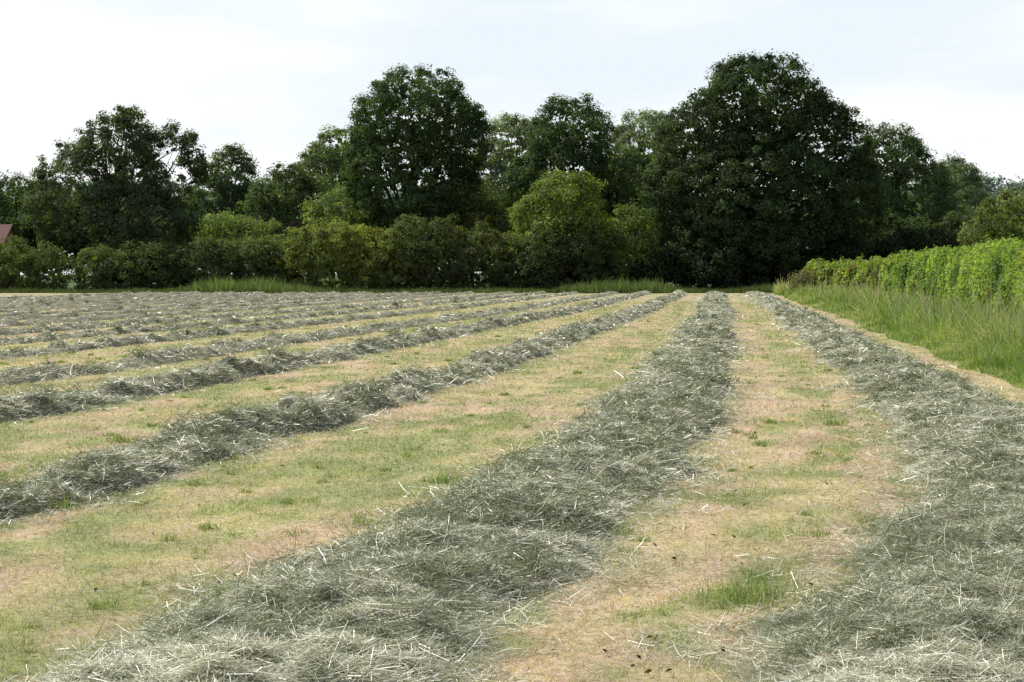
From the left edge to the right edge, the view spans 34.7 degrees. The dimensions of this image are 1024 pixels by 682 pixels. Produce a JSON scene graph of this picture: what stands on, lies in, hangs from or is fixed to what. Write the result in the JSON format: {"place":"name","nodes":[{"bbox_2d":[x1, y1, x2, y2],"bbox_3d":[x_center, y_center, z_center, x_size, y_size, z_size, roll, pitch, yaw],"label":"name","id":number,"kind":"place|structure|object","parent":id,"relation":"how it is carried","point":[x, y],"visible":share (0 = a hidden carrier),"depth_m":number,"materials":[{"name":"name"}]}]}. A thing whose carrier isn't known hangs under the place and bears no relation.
{"place":"outdoors","nodes":[
{"label":"outdoors","id":0,"kind":"place"},
{"bbox_2d":[0,229,18,286],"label":"walls","id":1,"kind":"structure","parent":0,"point":[10,233],"depth_m":201.25,"materials":[{"name":"red brick"}]},
{"bbox_2d":[0,224,20,243],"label":"roof","id":2,"kind":"structure","parent":1,"relation":"on","point":[5,229],"depth_m":200.28,"materials":[{"name":"tile"}]},
{"bbox_2d":[0,273,790,292],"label":"headland grass","id":3,"kind":"structure","parent":0,"point":[277,286],"depth_m":173.38,"materials":[{"name":"green plant"}]},
{"bbox_2d":[0,275,1023,681],"bbox_3d":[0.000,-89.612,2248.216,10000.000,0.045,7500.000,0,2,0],"label":"hay field ground","id":4,"kind":"structure","parent":0,"point":[450,463],"depth_m":15.24,"materials":[{"name":"beige plant"}]},
{"bbox_2d":[0,169,70,276],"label":"oak tree","id":5,"kind":"object","parent":4,"relation":"on","point":[14,187],"visible":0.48,"depth_m":219.91,"materials":[{"name":"green plant"}]},
{"bbox_2d":[0,291,165,298],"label":"hay windrow","id":6,"kind":"object","parent":4,"relation":"on","point":[86,294],"visible":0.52,"depth_m":151.74,"materials":[{"name":"beige plant"}]},
{"bbox_2d":[0,291,201,299],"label":"hay windrow","id":7,"kind":"object","parent":4,"relation":"on","point":[115,294],"visible":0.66,"depth_m":145.59,"materials":[{"name":"beige plant"}]},
{"bbox_2d":[13,104,211,263],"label":"oak tree","id":8,"kind":"object","parent":4,"relation":"on","point":[109,190],"visible":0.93,"depth_m":192.10,"materials":[{"name":"green plant"}]},
{"bbox_2d":[0,291,233,301],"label":"hay windrow","id":9,"kind":"object","parent":4,"relation":"on","point":[58,298],"visible":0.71,"depth_m":136.62,"materials":[{"name":"beige plant"}]},
{"bbox_2d":[0,291,267,303],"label":"hay windrow","id":10,"kind":"object","parent":4,"relation":"on","point":[84,299],"visible":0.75,"depth_m":130.59,"materials":[{"name":"beige plant"}]},
{"bbox_2d":[2,291,306,304],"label":"hay windrow","id":11,"kind":"object","parent":4,"relation":"on","point":[90,300],"visible":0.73,"depth_m":124.24,"materials":[{"name":"beige plant"}]},
{"bbox_2d":[0,291,340,308],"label":"hay windrow","id":12,"kind":"object","parent":4,"relation":"on","point":[11,306],"visible":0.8,"depth_m":115.30,"materials":[{"name":"beige plant"}]},
{"bbox_2d":[0,291,372,311],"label":"hay windrow","id":13,"kind":"object","parent":4,"relation":"on","point":[95,304],"visible":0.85,"depth_m":109.84,"materials":[{"name":"beige plant"}]},
{"bbox_2d":[0,291,409,316],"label":"hay windrow","id":14,"kind":"object","parent":4,"relation":"on","point":[135,306],"visible":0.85,"depth_m":100.73,"materials":[{"name":"beige plant"}]},
{"bbox_2d":[0,291,442,319],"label":"hay windrow","id":15,"kind":"object","parent":4,"relation":"on","point":[27,316],"visible":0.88,"depth_m":92.09,"materials":[{"name":"beige plant"}]},
{"bbox_2d":[189,141,260,231],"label":"ash tree","id":16,"kind":"object","parent":4,"relation":"on","point":[221,187],"visible":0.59,"depth_m":229.56,"materials":[{"name":"green plant"}]},
{"bbox_2d":[0,291,474,326],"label":"hay windrow","id":17,"kind":"object","parent":4,"relation":"on","point":[4,322],"visible":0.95,"depth_m":82.53,"materials":[{"name":"beige plant"}]},
{"bbox_2d":[0,291,513,336],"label":"hay windrow","id":18,"kind":"object","parent":4,"relation":"on","point":[81,325],"visible":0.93,"depth_m":71.29,"materials":[{"name":"beige plant"}]},
{"bbox_2d":[0,291,548,345],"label":"hay windrow","id":19,"kind":"object","parent":4,"relation":"on","point":[48,336],"visible":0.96,"depth_m":64.22,"materials":[{"name":"beige plant"}]},
{"bbox_2d":[234,161,343,275],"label":"hawthorn tree","id":20,"kind":"object","parent":4,"relation":"on","point":[262,193],"visible":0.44,"depth_m":212.03,"materials":[{"name":"green plant"}]},
{"bbox_2d":[0,291,579,359],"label":"hay windrow","id":21,"kind":"object","parent":4,"relation":"on","point":[61,345],"visible":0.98,"depth_m":53.29,"materials":[{"name":"beige plant"}]},
{"bbox_2d":[184,183,395,266],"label":"hawthorn tree","id":22,"kind":"object","parent":4,"relation":"on","point":[241,226],"visible":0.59,"depth_m":201.98,"materials":[{"name":"green plant"}]},
{"bbox_2d":[0,291,619,385],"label":"hay windrow","id":23,"kind":"object","parent":4,"relation":"on","point":[10,375],"visible":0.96,"depth_m":41.55,"materials":[{"name":"beige plant"}]},
{"bbox_2d":[0,213,630,289],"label":"overgrown hedge","id":24,"kind":"object","parent":4,"relation":"on","point":[388,259],"visible":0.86,"depth_m":181.52,"materials":[{"name":"green plant"}]},
{"bbox_2d":[281,123,363,284],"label":"ash tree","id":25,"kind":"object","parent":4,"relation":"on","point":[320,153],"visible":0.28,"depth_m":234.64,"materials":[{"name":"green plant"}]},
{"bbox_2d":[0,290,651,428],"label":"hay windrow","id":26,"kind":"object","parent":4,"relation":"on","point":[22,404],"visible":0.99,"depth_m":31.11,"materials":[{"name":"beige plant"}]},
{"bbox_2d":[0,289,687,536],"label":"hay windrow","id":27,"kind":"object","parent":4,"relation":"on","point":[176,448],"visible":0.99,"depth_m":19.64,"materials":[{"name":"beige plant"}]},
{"bbox_2d":[1,290,833,681],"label":"hay windrow","id":28,"kind":"object","parent":4,"relation":"on","point":[417,592],"visible":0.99,"depth_m":10.50,"materials":[{"name":"beige plant"}]},
{"bbox_2d":[338,62,497,286],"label":"sycamore tree","id":29,"kind":"object","parent":4,"relation":"on","point":[370,148],"visible":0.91,"depth_m":200.75,"materials":[{"name":"green plant"}]},
{"bbox_2d":[424,173,522,286],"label":"hawthorn tree","id":30,"kind":"object","parent":4,"relation":"on","point":[491,208],"visible":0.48,"depth_m":204.89,"materials":[{"name":"green plant"}]},
{"bbox_2d":[445,110,565,247],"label":"willow tree","id":31,"kind":"object","parent":4,"relation":"on","point":[510,126],"visible":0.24,"depth_m":224.47,"materials":[{"name":"green plant"}]},
{"bbox_2d":[0,202,1019,283],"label":"background tree belt","id":32,"kind":"object","parent":4,"relation":"on","point":[73,247],"visible":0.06,"depth_m":216.84,"materials":[{"name":"green plant"}]},
{"bbox_2d":[0,300,1023,681],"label":"mown grass stubble","id":33,"kind":"object","parent":4,"relation":"on","point":[732,594],"visible":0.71,"depth_m":15.16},
{"bbox_2d":[495,91,621,240],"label":"lime tree","id":34,"kind":"object","parent":4,"relation":"on","point":[594,159],"visible":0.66,"depth_m":205.29,"materials":[{"name":"green plant"}]},
{"bbox_2d":[506,167,621,284],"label":"hawthorn tree","id":35,"kind":"object","parent":4,"relation":"on","point":[567,213],"visible":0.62,"depth_m":183.43,"materials":[{"name":"green plant"}]},
{"bbox_2d":[586,142,655,281],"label":"hawthorn tree","id":36,"kind":"object","parent":4,"relation":"on","point":[626,164],"visible":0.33,"depth_m":208.47,"materials":[{"name":"green plant"}]},
{"bbox_2d":[595,198,670,282],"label":"elder bush","id":37,"kind":"object","parent":4,"relation":"on","point":[631,238],"visible":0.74,"depth_m":185.28,"materials":[{"name":"green plant"}]},
{"bbox_2d":[597,106,687,281],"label":"ash tree","id":38,"kind":"object","parent":4,"relation":"on","point":[627,134],"visible":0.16,"depth_m":242.21,"materials":[{"name":"green plant"}]},
{"bbox_2d":[631,48,894,286],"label":"horse chestnut tree","id":39,"kind":"object","parent":4,"relation":"on","point":[731,153],"visible":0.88,"depth_m":187.16,"materials":[{"name":"green plant"}]},
{"bbox_2d":[517,291,1023,681],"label":"hay windrow","id":40,"kind":"object","parent":4,"relation":"on","point":[937,595],"visible":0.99,"depth_m":10.81,"materials":[{"name":"beige plant"}]},
{"bbox_2d":[787,267,820,290],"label":"bramble bush","id":41,"kind":"object","parent":4,"relation":"on","point":[803,274],"visible":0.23,"depth_m":144.96,"materials":[{"name":"green plant"}]},
{"bbox_2d":[625,222,984,289],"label":"understorey shrub","id":42,"kind":"object","parent":4,"relation":"on","point":[910,239],"visible":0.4,"depth_m":183.75,"materials":[{"name":"green plant"}]},
{"bbox_2d":[770,266,1023,389],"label":"verge grass","id":43,"kind":"structure","parent":4,"relation":"on","point":[988,339],"depth_m":48.70,"materials":[{"name":"green plant"}]},
{"bbox_2d":[850,119,961,237],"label":"beech tree","id":44,"kind":"object","parent":4,"relation":"on","point":[901,176],"visible":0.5,"depth_m":224.30,"materials":[{"name":"green plant"}]},
{"bbox_2d":[801,232,1023,319],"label":"trimmed hedge","id":45,"kind":"object","parent":4,"relation":"on","point":[1001,262],"visible":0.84,"depth_m":80.23,"materials":[{"name":"green plant"}]},
{"bbox_2d":[908,150,1000,231],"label":"ash tree","id":46,"kind":"object","parent":4,"relation":"on","point":[968,182],"visible":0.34,"depth_m":251.70,"materials":[{"name":"green plant"}]},
{"bbox_2d":[957,186,1023,247],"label":"field maple tree","id":47,"kind":"object","parent":4,"relation":"on","point":[989,217],"visible":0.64,"depth_m":148.51,"materials":[{"name":"green plant"}]},
{"bbox_2d":[0,0,1023,274],"label":"sky","id":48,"kind":"structure","parent":0,"point":[264,75],"materials":[{"name":"white"}]},
{"bbox_2d":[1,162,1023,233],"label":"distant woodland","id":49,"kind":"object","parent":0,"point":[989,181],"visible":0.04,"depth_m":414.62,"materials":[{"name":"green plant"}]}
]}

